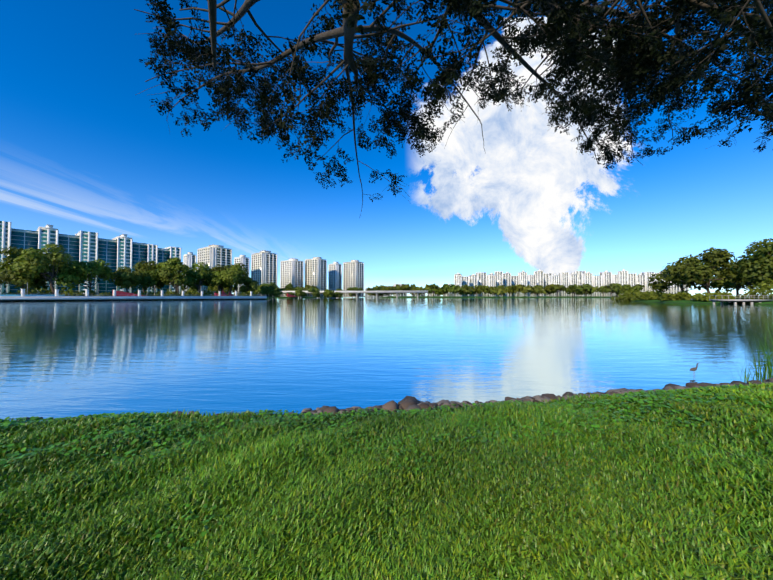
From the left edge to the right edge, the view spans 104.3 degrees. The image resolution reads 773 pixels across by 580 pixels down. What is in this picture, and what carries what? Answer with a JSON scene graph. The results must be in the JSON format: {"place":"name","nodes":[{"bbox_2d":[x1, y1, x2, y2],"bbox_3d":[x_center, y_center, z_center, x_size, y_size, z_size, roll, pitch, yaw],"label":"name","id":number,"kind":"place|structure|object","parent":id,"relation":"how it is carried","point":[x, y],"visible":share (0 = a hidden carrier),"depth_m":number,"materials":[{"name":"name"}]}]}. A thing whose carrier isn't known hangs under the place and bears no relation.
{"place":"outdoors","nodes":[
{"label":"outdoors","id":0,"kind":"place"},
{"bbox_2d":[0,221,688,296],"bbox_3d":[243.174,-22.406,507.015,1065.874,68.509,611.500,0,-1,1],"label":"buildings","id":1,"kind":"structure","parent":0,"point":[122,250],"depth_m":393.80,"materials":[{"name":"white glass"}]},
{"bbox_2d":[0,297,772,421],"bbox_3d":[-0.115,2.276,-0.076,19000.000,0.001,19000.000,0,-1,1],"label":"lake water","id":2,"kind":"structure","parent":0,"point":[61,359],"depth_m":12.57,"materials":[{"name":"blue liquid"}]},
{"bbox_2d":[690,363,698,373],"bbox_3d":[8.851,2.333,8.610,0.314,0.474,0.100,0,-1,1],"label":"heron","id":3,"kind":"object","parent":2,"relation":"on","point":[694,369],"visible":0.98,"depth_m":8.60},
{"bbox_2d":[691,295,772,304],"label":"jetty","id":4,"kind":"object","parent":2,"relation":"in","point":[743,301],"visible":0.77,"depth_m":81.65,"materials":[{"name":"wood"}]},
{"bbox_2d":[0,296,772,579],"bbox_3d":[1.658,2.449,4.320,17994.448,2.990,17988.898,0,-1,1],"label":"ground","id":5,"kind":"structure","parent":0,"point":[660,300],"depth_m":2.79,"materials":[{"name":"green plant"}]},
{"bbox_2d":[0,282,296,301],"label":"promenade","id":6,"kind":"structure","parent":5,"relation":"on","point":[115,296],"depth_m":147.06,"materials":[{"name":"concrete"}]},
{"bbox_2d":[261,291,427,297],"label":"bridge","id":7,"kind":"structure","parent":5,"relation":"on","point":[376,292],"depth_m":352.82,"materials":[{"name":"concrete"}]},
{"bbox_2d":[0,238,772,300],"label":"trees","id":8,"kind":"object","parent":5,"relation":"on","point":[23,267],"depth_m":143.22,"materials":[{"name":"green plant"}]},
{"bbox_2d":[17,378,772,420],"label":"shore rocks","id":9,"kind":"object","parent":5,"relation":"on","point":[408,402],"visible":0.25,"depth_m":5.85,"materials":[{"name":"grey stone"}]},
{"bbox_2d":[729,315,772,382],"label":"reeds","id":10,"kind":"object","parent":5,"relation":"on","point":[769,364],"depth_m":7.73,"materials":[{"name":"green plant"}]},
{"bbox_2d":[0,0,772,295],"label":"sky","id":11,"kind":"structure","parent":0,"point":[80,150],"materials":[{"name":"blue"}]},
{"bbox_2d":[134,0,772,215],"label":"branches","id":12,"kind":"object","parent":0,"point":[639,80],"depth_m":7.81,"materials":[{"name":"green plant"}]},
{"bbox_2d":[207,0,216,67],"bbox_3d":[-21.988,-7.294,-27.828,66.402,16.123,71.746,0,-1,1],"label":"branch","id":13,"kind":"object","parent":12,"relation":"attached to","point":[212,8],"visible":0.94,"depth_m":6.25,"materials":[{"name":"brown wood"}]},
{"bbox_2d":[416,17,632,274],"bbox_3d":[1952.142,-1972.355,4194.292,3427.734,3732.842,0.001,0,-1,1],"label":"cloud","id":14,"kind":"structure","parent":0,"point":[533,173],"depth_m":4194.19,"materials":[{"name":"white"}]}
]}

